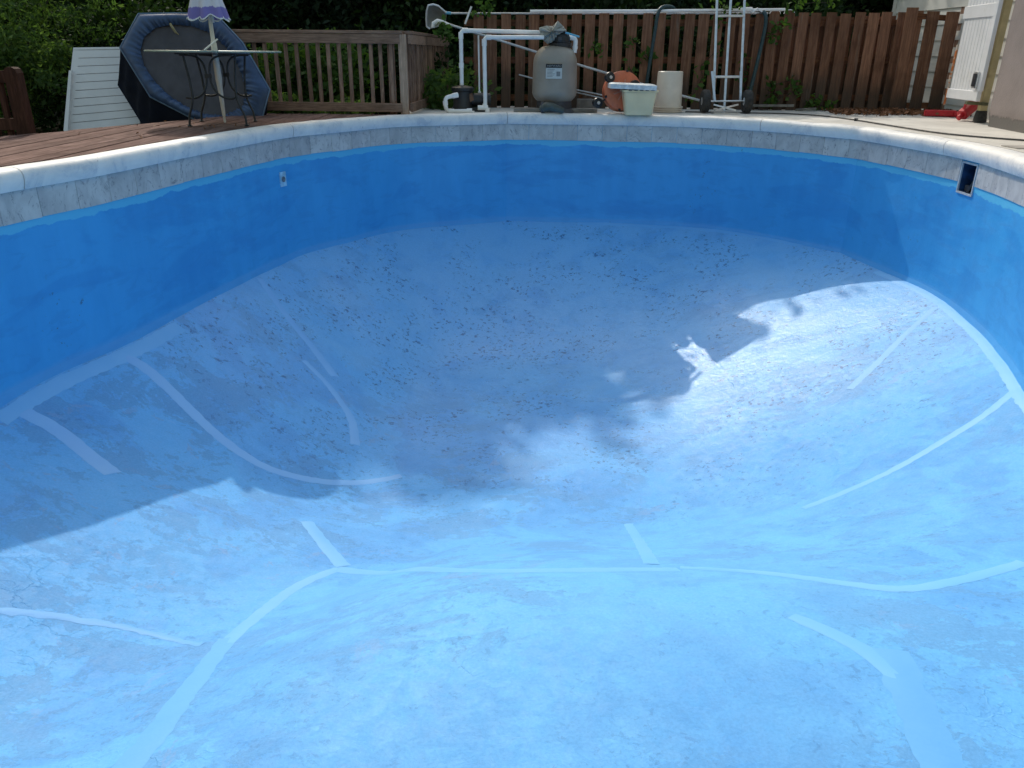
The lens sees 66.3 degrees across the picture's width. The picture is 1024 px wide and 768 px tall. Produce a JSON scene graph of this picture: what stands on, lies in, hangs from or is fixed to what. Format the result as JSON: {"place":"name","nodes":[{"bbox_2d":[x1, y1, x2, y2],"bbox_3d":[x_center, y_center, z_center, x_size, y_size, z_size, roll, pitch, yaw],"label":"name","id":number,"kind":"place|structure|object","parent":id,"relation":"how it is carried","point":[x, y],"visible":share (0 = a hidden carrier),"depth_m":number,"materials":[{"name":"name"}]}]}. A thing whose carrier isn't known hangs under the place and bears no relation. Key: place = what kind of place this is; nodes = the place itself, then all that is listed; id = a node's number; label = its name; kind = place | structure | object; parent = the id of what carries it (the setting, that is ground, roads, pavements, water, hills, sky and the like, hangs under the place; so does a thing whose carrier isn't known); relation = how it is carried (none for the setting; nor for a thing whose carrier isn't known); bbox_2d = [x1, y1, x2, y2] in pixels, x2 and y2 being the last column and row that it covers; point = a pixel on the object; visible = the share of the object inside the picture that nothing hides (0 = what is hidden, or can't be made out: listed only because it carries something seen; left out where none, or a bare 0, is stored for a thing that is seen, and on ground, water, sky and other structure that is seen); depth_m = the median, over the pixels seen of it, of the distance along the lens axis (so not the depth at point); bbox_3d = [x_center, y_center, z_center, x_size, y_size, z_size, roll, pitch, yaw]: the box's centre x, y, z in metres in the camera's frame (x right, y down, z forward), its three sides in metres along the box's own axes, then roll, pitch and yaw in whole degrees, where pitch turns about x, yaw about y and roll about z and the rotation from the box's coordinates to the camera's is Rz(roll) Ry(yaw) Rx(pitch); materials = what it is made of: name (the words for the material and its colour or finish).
{"place":"outdoors","nodes":[
{"label":"outdoors","id":0,"kind":"place"},
{"bbox_2d":[0,96,1022,152],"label":"ground","id":1,"kind":"structure","parent":0,"point":[55,129],"depth_m":12.40,"materials":[{"name":"brown plant"}]},
{"bbox_2d":[0,0,131,135],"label":"bush","id":2,"kind":"object","parent":1,"relation":"on","point":[32,63],"visible":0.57,"depth_m":11.00,"materials":[{"name":"green plant"}]},
{"bbox_2d":[0,0,176,104],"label":"tree","id":3,"kind":"object","parent":1,"relation":"on","point":[83,1],"visible":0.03,"depth_m":16.18,"materials":[{"name":"green plant"}]},
{"bbox_2d":[63,47,140,130],"bbox_3d":[-5.211,-3.673,9.957,0.991,1.134,0.483,-1,23,-3],"label":"leaning panel","id":4,"kind":"object","parent":1,"relation":"on","point":[95,97],"visible":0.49,"depth_m":9.94,"materials":[{"name":"white plastic"}]},
{"bbox_2d":[16,0,234,132],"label":"bush","id":5,"kind":"object","parent":1,"relation":"on","point":[106,17],"visible":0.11,"depth_m":11.53,"materials":[{"name":"green plant"}]},
{"bbox_2d":[63,0,273,46],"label":"tree","id":6,"kind":"object","parent":1,"relation":"on","point":[150,6],"depth_m":17.30,"materials":[{"name":"green plant"}]},
{"bbox_2d":[0,113,403,166],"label":"wooden deck","id":7,"kind":"structure","parent":1,"relation":"on","point":[25,148],"depth_m":6.99,"materials":[{"name":"brown wood"}]},
{"bbox_2d":[0,67,35,134],"bbox_3d":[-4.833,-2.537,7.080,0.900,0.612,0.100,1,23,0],"label":"wooden chair","id":8,"kind":"object","parent":7,"relation":"on","point":[21,121],"visible":0.81,"depth_m":7.06,"materials":[{"name":"red wood"}]},
{"bbox_2d":[118,12,270,123],"bbox_3d":[-3.884,-3.560,9.540,1.991,1.753,0.671,1,23,0],"label":"trampoline","id":9,"kind":"object","parent":7,"relation":"on","point":[154,87],"visible":0.63,"depth_m":9.39,"materials":[{"name":"blue plastic"}]},
{"bbox_2d":[187,0,230,122],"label":"parasol","id":10,"kind":"object","parent":7,"relation":"on","point":[211,11],"visible":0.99,"depth_m":7.99,"materials":[{"name":"fabric"}]},
{"bbox_2d":[144,50,281,125],"bbox_3d":[-3.053,-3.089,8.172,1.329,0.712,1.329,1,23,0],"label":"patio table","id":11,"kind":"object","parent":7,"relation":"on","point":[217,53],"visible":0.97,"depth_m":7.94,"materials":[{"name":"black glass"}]},
{"bbox_2d":[78,113,372,138],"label":"fallen leaves","id":12,"kind":"object","parent":7,"relation":"on","point":[194,123],"visible":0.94,"depth_m":7.85,"materials":[{"name":"brown plant"}]},
{"bbox_2d":[231,29,448,113],"bbox_3d":[-1.638,-4.049,10.753,1.949,1.405,4.293,17,28,35],"label":"deck railing","id":13,"kind":"object","parent":7,"relation":"on","point":[417,52],"visible":0.72,"depth_m":9.68,"materials":[{"name":"brown wood"}]},
{"bbox_2d":[432,14,457,48],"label":"vine","id":14,"kind":"object","parent":13,"relation":"hanging from","point":[442,26],"visible":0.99,"depth_m":10.58,"materials":[{"name":"green plant"}]},
{"bbox_2d":[100,0,308,60],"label":"tree","id":15,"kind":"object","parent":1,"relation":"on","point":[226,6],"visible":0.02,"depth_m":13.64,"materials":[{"name":"green plant"}]},
{"bbox_2d":[164,0,365,86],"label":"tree","id":16,"kind":"object","parent":1,"relation":"on","point":[252,5],"visible":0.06,"depth_m":13.30,"materials":[{"name":"green plant"}]},
{"bbox_2d":[267,90,307,113],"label":"shrub","id":17,"kind":"object","parent":1,"relation":"on","point":[284,97],"visible":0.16,"depth_m":10.24,"materials":[{"name":"green plant"}]},
{"bbox_2d":[247,25,388,113],"bbox_3d":[-2.916,-4.310,11.140,2.420,1.483,1.624,1,23,0],"label":"shrub","id":18,"kind":"object","parent":1,"relation":"on","point":[314,74],"visible":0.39,"depth_m":10.84,"materials":[{"name":"green plant"}]},
{"bbox_2d":[306,96,378,113],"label":"shrub","id":19,"kind":"object","parent":1,"relation":"on","point":[335,112],"visible":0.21,"depth_m":10.12,"materials":[{"name":"green plant"}]},
{"bbox_2d":[247,0,451,112],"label":"tree","id":20,"kind":"object","parent":1,"relation":"on","point":[340,8],"visible":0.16,"depth_m":13.12,"materials":[{"name":"green plant"}]},
{"bbox_2d":[311,16,453,114],"bbox_3d":[-1.829,-4.594,11.749,2.057,1.660,1.653,8,24,18],"label":"shrub","id":21,"kind":"object","parent":1,"relation":"on","point":[385,64],"visible":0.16,"depth_m":11.44,"materials":[{"name":"green plant"}]},
{"bbox_2d":[329,0,535,99],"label":"tree","id":22,"kind":"object","parent":1,"relation":"on","point":[414,6],"visible":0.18,"depth_m":13.07,"materials":[{"name":"green plant"}]},
{"bbox_2d":[430,0,598,105],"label":"tree","id":23,"kind":"object","parent":1,"relation":"on","point":[521,5],"visible":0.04,"depth_m":13.38,"materials":[{"name":"green plant"}]},
{"bbox_2d":[446,7,610,105],"bbox_3d":[0.089,-4.955,12.598,2.920,1.930,1.747,1,23,0],"label":"shrub","id":24,"kind":"object","parent":1,"relation":"on","point":[467,53],"visible":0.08,"depth_m":12.23,"materials":[{"name":"green plant"}]},
{"bbox_2d":[512,0,724,106],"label":"tree","id":25,"kind":"object","parent":1,"relation":"on","point":[607,4],"visible":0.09,"depth_m":13.08,"materials":[{"name":"green plant"}]},
{"bbox_2d":[580,4,723,107],"bbox_3d":[2.341,-5.045,12.591,2.960,1.915,1.602,-3,23,-9],"label":"shrub","id":26,"kind":"object","parent":1,"relation":"on","point":[639,35],"visible":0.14,"depth_m":12.28,"materials":[{"name":"green plant"}]},
{"bbox_2d":[623,0,790,107],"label":"tree","id":27,"kind":"object","parent":1,"relation":"on","point":[694,4],"visible":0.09,"depth_m":13.23,"materials":[{"name":"green plant"}]},
{"bbox_2d":[709,13,871,107],"bbox_3d":[4.317,-4.928,12.625,2.835,1.901,1.633,1,23,0],"label":"shrub","id":28,"kind":"object","parent":1,"relation":"on","point":[820,55],"depth_m":12.33,"materials":[{"name":"green plant"}]},
{"bbox_2d":[721,0,869,107],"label":"tree","id":29,"kind":"object","parent":1,"relation":"on","point":[824,8],"visible":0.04,"depth_m":13.53,"materials":[{"name":"green plant"}]},
{"bbox_2d":[774,0,863,16],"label":"tree","id":30,"kind":"object","parent":1,"relation":"on","point":[854,12],"depth_m":15.83,"materials":[{"name":"green plant"}]},
{"bbox_2d":[828,0,892,91],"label":"tree","id":31,"kind":"object","parent":1,"relation":"on","point":[858,2],"visible":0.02,"depth_m":17.83,"materials":[{"name":"green plant"}]},
{"bbox_2d":[854,0,893,101],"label":"tree","id":32,"kind":"object","parent":1,"relation":"on","point":[887,3],"visible":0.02,"depth_m":16.93,"materials":[{"name":"green plant"}]},
{"bbox_2d":[0,220,1023,767],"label":"pool floor","id":33,"kind":"structure","parent":0,"point":[542,494],"depth_m":4.87,"materials":[{"name":"paint"}]},
{"bbox_2d":[0,124,1023,407],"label":"pool wall","id":34,"kind":"structure","parent":0,"point":[94,268],"depth_m":8.12,"materials":[{"name":"paint"}]},
{"bbox_2d":[0,112,1023,193],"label":"pool coping","id":35,"kind":"object","parent":34,"relation":"on","point":[29,175],"visible":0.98,"depth_m":7.89,"materials":[{"name":"paint"}]},
{"bbox_2d":[539,101,563,113],"bbox_3d":[0.499,-3.548,10.103,0.345,0.168,0.180,11,25,24],"label":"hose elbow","id":36,"kind":"object","parent":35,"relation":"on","point":[545,107],"visible":0.99,"depth_m":10.05,"materials":[{"name":"grey plastic"}]},
{"bbox_2d":[620,89,658,114],"bbox_3d":[1.603,-3.568,9.931,0.454,0.300,0.308,1,23,0],"label":"plastic tub","id":37,"kind":"object","parent":35,"relation":"on","point":[638,102],"visible":0.85,"depth_m":9.82,"materials":[{"name":"white plastic"}]},
{"bbox_2d":[608,82,656,90],"bbox_3d":[1.510,-3.743,9.858,0.586,0.090,0.340,1,23,0],"label":"lid","id":38,"kind":"object","parent":37,"relation":"on","point":[634,86],"visible":1,"depth_m":9.71,"materials":[{"name":"grey plastic"}]},
{"bbox_2d":[431,19,699,100],"bbox_3d":[0.794,-4.400,10.689,3.822,1.042,0.107,3,23,6],"label":"vacuum pole","id":39,"kind":"object","parent":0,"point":[435,22],"visible":0.41,"depth_m":10.69,"materials":[{"name":"grey metal"}]},
{"bbox_2d":[410,106,1023,152],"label":"patio","id":40,"kind":"structure","parent":0,"point":[954,125],"depth_m":9.48,"materials":[{"name":"concrete"}]},
{"bbox_2d":[420,57,501,113],"bbox_3d":[-0.860,-4.080,11.025,1.224,0.991,1.289,-10,25,-24],"label":"shrub","id":41,"kind":"object","parent":40,"relation":"on","point":[433,86],"visible":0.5,"depth_m":10.73,"materials":[{"name":"green plant"}]},
{"bbox_2d":[443,85,490,112],"bbox_3d":[-0.587,-3.739,10.318,0.614,0.353,0.483,1,23,0],"label":"pool pump","id":42,"kind":"object","parent":40,"relation":"on","point":[465,99],"visible":0.94,"depth_m":10.30,"materials":[{"name":"black plastic"}]},
{"bbox_2d":[478,35,480,92],"bbox_3d":[-0.428,-4.128,10.341,0.075,0.866,0.075,1,23,0],"label":"drain tube","id":43,"kind":"object","parent":42,"relation":"on","point":[479,91],"visible":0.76,"depth_m":10.33,"materials":[{"name":"white plastic"}]},
{"bbox_2d":[458,28,539,84],"bbox_3d":[-0.159,-4.233,10.208,1.069,0.731,0.063,1,23,0],"label":"water pipe","id":44,"kind":"object","parent":42,"relation":"on","point":[494,31],"visible":0.84,"depth_m":10.07,"materials":[{"name":"white plastic"}]},
{"bbox_2d":[478,35,543,111],"bbox_3d":[-0.021,-4.005,10.162,0.851,0.952,0.083,1,23,0],"label":"water pipe","id":45,"kind":"object","parent":40,"relation":"on","point":[484,106],"visible":0.97,"depth_m":10.01,"materials":[{"name":"white plastic"}]},
{"bbox_2d":[514,107,539,111],"bbox_3d":[0.231,-3.630,10.383,0.420,0.050,0.260,1,23,0],"label":"paver","id":46,"kind":"object","parent":40,"relation":"on","point":[525,109],"visible":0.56,"depth_m":10.26,"materials":[{"name":"concrete"}]},
{"bbox_2d":[532,32,577,112],"bbox_3d":[0.562,-4.078,10.266,0.588,0.970,0.596,1,23,0],"label":"sand filter","id":47,"kind":"object","parent":40,"relation":"on","point":[554,81],"visible":0.94,"depth_m":10.07,"materials":[{"name":"plastic"}]},
{"bbox_2d":[539,21,565,43],"bbox_3d":[0.519,-4.476,9.991,0.347,0.278,0.206,1,23,0],"label":"cloth bag","id":48,"kind":"object","parent":47,"relation":"on","point":[550,33],"visible":0.98,"depth_m":9.96,"materials":[{"name":"white fabric"}]},
{"bbox_2d":[565,32,579,37],"bbox_3d":[0.770,-4.461,10.011,0.187,0.069,0.035,-2,23,-6],"label":"blue handle","id":49,"kind":"object","parent":47,"relation":"on","point":[568,33],"visible":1,"depth_m":9.99,"materials":[{"name":"plastic"}]},
{"bbox_2d":[572,108,596,112],"bbox_3d":[0.945,-3.646,10.440,0.360,0.045,0.200,1,23,0],"label":"paver","id":50,"kind":"object","parent":40,"relation":"on","point":[589,110],"visible":0.76,"depth_m":10.35,"materials":[{"name":"concrete"}]},
{"bbox_2d":[577,99,593,107],"bbox_3d":[1.036,-3.891,10.903,0.260,0.140,0.140,1,23,0],"label":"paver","id":51,"kind":"object","parent":40,"relation":"on","point":[584,103],"visible":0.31,"depth_m":10.83,"materials":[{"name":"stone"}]},
{"bbox_2d":[577,92,602,98],"bbox_3d":[1.149,-4.020,10.937,0.836,0.208,0.082,5,23,10],"label":"grey rod","id":52,"kind":"object","parent":40,"relation":"on","point":[589,95],"visible":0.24,"depth_m":10.93,"materials":[{"name":"metal"}]},
{"bbox_2d":[592,70,639,111],"bbox_3d":[1.347,-3.771,10.119,0.634,0.533,0.332,1,23,0],"label":"pool cleaner","id":53,"kind":"object","parent":40,"relation":"on","point":[612,99],"visible":0.55,"depth_m":10.01,"materials":[{"name":"orange plastic"}]},
{"bbox_2d":[519,74,601,95],"bbox_3d":[0.864,-4.130,10.936,1.558,0.345,0.056,4,23,9],"label":"grey rod","id":54,"kind":"object","parent":53,"relation":"attached to","point":[577,89],"visible":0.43,"depth_m":10.93,"materials":[{"name":"metal"}]},
{"bbox_2d":[653,71,682,112],"bbox_3d":[2.106,-3.921,10.519,0.398,0.511,0.398,1,23,0],"label":"bucket","id":55,"kind":"object","parent":40,"relation":"on","point":[669,93],"visible":0.96,"depth_m":10.39,"materials":[{"name":"white plastic"}]},
{"bbox_2d":[464,9,905,109],"bbox_3d":[2.453,-4.560,11.152,6.254,1.403,0.198,1,23,0],"label":"board fence","id":56,"kind":"object","parent":40,"relation":"on","point":[877,60],"visible":0.72,"depth_m":11.04,"materials":[{"name":"brown wood"}]},
{"bbox_2d":[470,0,494,17],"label":"vine","id":57,"kind":"object","parent":56,"relation":"attached to","point":[485,7],"visible":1,"depth_m":10.76,"materials":[{"name":"green plant"}]},
{"bbox_2d":[588,41,602,58],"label":"vine","id":58,"kind":"object","parent":56,"relation":"attached to","point":[597,45],"visible":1,"depth_m":10.95,"materials":[{"name":"green plant"}]},
{"bbox_2d":[425,3,767,29],"bbox_3d":[1.167,-5.078,10.883,4.738,0.324,0.272,1,23,0],"label":"skimmer net","id":59,"kind":"object","parent":56,"relation":"on","point":[434,11],"visible":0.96,"depth_m":10.83,"materials":[{"name":"grey metal"}]},
{"bbox_2d":[464,6,471,23],"bbox_3d":[-0.602,-5.070,10.780,0.116,0.230,0.028,1,23,0],"label":"white stick","id":60,"kind":"object","parent":59,"relation":"on","point":[468,14],"visible":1,"depth_m":10.77,"materials":[{"name":"plastic"}]},
{"bbox_2d":[620,58,638,76],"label":"vine","id":61,"kind":"object","parent":56,"relation":"attached to","point":[634,69],"visible":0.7,"depth_m":11.05,"materials":[{"name":"green plant"}]},
{"bbox_2d":[623,36,657,63],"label":"vine","id":62,"kind":"object","parent":56,"relation":"attached to","point":[626,42],"visible":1,"depth_m":10.96,"materials":[{"name":"green plant"}]},
{"bbox_2d":[530,7,785,12],"bbox_3d":[1.998,-5.134,10.765,3.498,0.092,0.060,1,23,0],"label":"white pole","id":63,"kind":"object","parent":56,"relation":"on","point":[749,9],"visible":0.9,"depth_m":10.76,"materials":[{"name":"plastic"}]},
{"bbox_2d":[645,4,675,83],"bbox_3d":[2.129,-4.749,11.005,0.514,1.042,0.123,-13,26,-30],"label":"vacuum hose","id":64,"kind":"object","parent":56,"relation":"hanging from","point":[660,8],"visible":0.89,"depth_m":10.85,"materials":[{"name":"black plastic"}]},
{"bbox_2d":[685,41,723,102],"bbox_3d":[2.720,-4.391,11.064,0.483,0.835,0.153,-2,23,-6],"label":"vine","id":65,"kind":"object","parent":56,"relation":"attached to","point":[702,85],"visible":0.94,"depth_m":11.06,"materials":[{"name":"green plant"}]},
{"bbox_2d":[698,0,749,31],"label":"vine","id":66,"kind":"object","parent":56,"relation":"attached to","point":[727,8],"visible":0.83,"depth_m":10.74,"materials":[{"name":"green plant"}]},
{"bbox_2d":[733,53,753,89],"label":"vine","id":67,"kind":"object","parent":56,"relation":"attached to","point":[744,55],"visible":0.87,"depth_m":11.07,"materials":[{"name":"green plant"}]},
{"bbox_2d":[749,10,767,89],"bbox_3d":[3.421,-4.627,11.028,0.172,1.197,0.282,1,23,0],"label":"vacuum hose","id":68,"kind":"object","parent":56,"relation":"hanging from","point":[764,13],"visible":0.83,"depth_m":10.89,"materials":[{"name":"black plastic"}]},
{"bbox_2d":[767,16,792,44],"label":"vine","id":69,"kind":"object","parent":56,"relation":"attached to","point":[785,23],"visible":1,"depth_m":10.84,"materials":[{"name":"green plant"}]},
{"bbox_2d":[763,75,802,109],"bbox_3d":[3.866,-4.152,11.159,0.590,0.507,0.162,1,23,0],"label":"vine","id":70,"kind":"object","parent":56,"relation":"attached to","point":[772,100],"visible":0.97,"depth_m":11.15,"materials":[{"name":"green plant"}]},
{"bbox_2d":[785,0,839,14],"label":"vine","id":71,"kind":"object","parent":56,"relation":"attached to","point":[818,2],"visible":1,"depth_m":10.72,"materials":[{"name":"green plant"}]},
{"bbox_2d":[699,0,753,113],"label":"hand truck","id":72,"kind":"object","parent":40,"relation":"on","point":[746,98],"visible":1,"depth_m":10.52,"materials":[{"name":"metal"}]},
{"bbox_2d":[753,104,793,106],"bbox_3d":[3.700,-3.942,11.102,0.560,0.037,0.060,2,23,5],"label":"plank","id":73,"kind":"object","parent":40,"relation":"on","point":[773,105],"visible":0.86,"depth_m":11.08,"materials":[{"name":"wood"}]},
{"bbox_2d":[795,108,815,110],"bbox_3d":[4.168,-3.896,11.120,0.274,0.050,0.060,5,23,10],"label":"plank","id":74,"kind":"object","parent":40,"relation":"on","point":[802,109],"visible":1,"depth_m":11.10,"materials":[{"name":"wood"}]},
{"bbox_2d":[804,93,837,110],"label":"vine","id":75,"kind":"object","parent":40,"relation":"on","point":[818,101],"visible":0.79,"depth_m":11.21,"materials":[{"name":"green plant"}]},
{"bbox_2d":[685,111,1023,140],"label":"cable","id":76,"kind":"object","parent":40,"relation":"on","point":[855,119],"visible":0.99,"depth_m":8.77,"materials":[{"name":"black rubber"}]},
{"bbox_2d":[821,107,971,116],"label":"dry leaves","id":77,"kind":"object","parent":40,"relation":"on","point":[878,110],"visible":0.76,"depth_m":10.48,"materials":[{"name":"brown plant"}]},
{"bbox_2d":[889,6,966,109],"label":"fence gate","id":78,"kind":"structure","parent":40,"relation":"on","point":[914,16],"depth_m":10.79,"materials":[{"name":"brown wood"}]},
{"bbox_2d":[923,110,956,116],"bbox_3d":[5.655,-3.531,10.228,0.505,0.075,0.184,7,24,15],"label":"red toolbox tray","id":79,"kind":"object","parent":40,"relation":"on","point":[949,113],"visible":0.73,"depth_m":10.19,"materials":[{"name":"plastic"}]},
{"bbox_2d":[943,45,958,104],"bbox_3d":[5.721,-4.024,10.220,0.038,0.732,0.020,1,23,0],"label":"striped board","id":80,"kind":"object","parent":40,"relation":"on","point":[951,71],"visible":1,"depth_m":10.20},
{"bbox_2d":[892,0,1014,118],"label":"house wall","id":81,"kind":"structure","parent":40,"relation":"on","point":[943,7],"depth_m":11.13,"materials":[{"name":"white"}]},
{"bbox_2d":[956,101,977,119],"bbox_3d":[5.557,-3.349,9.551,0.318,0.256,0.130,-10,25,-24],"label":"red jug","id":82,"kind":"object","parent":40,"relation":"on","point":[966,111],"visible":0.62,"depth_m":9.50,"materials":[{"name":"plastic"}]},
{"bbox_2d":[965,0,1012,122],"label":"yellow post","id":83,"kind":"object","parent":40,"relation":"on","point":[980,115],"visible":0.98,"depth_m":9.08,"materials":[{"name":"metal"}]},
{"bbox_2d":[946,0,1003,101],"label":"vinyl gate","id":84,"kind":"structure","parent":83,"relation":"attached to","point":[981,18],"depth_m":9.19,"materials":[{"name":"plastic"}]},
{"bbox_2d":[988,0,1023,132],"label":"stucco wall","id":85,"kind":"structure","parent":0,"point":[1006,112],"depth_m":8.34,"materials":[{"name":"beige paint"}]},
{"bbox_2d":[1001,145,1023,148],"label":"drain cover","id":86,"kind":"object","parent":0,"point":[1016,146],"visible":1,"depth_m":6.75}
]}

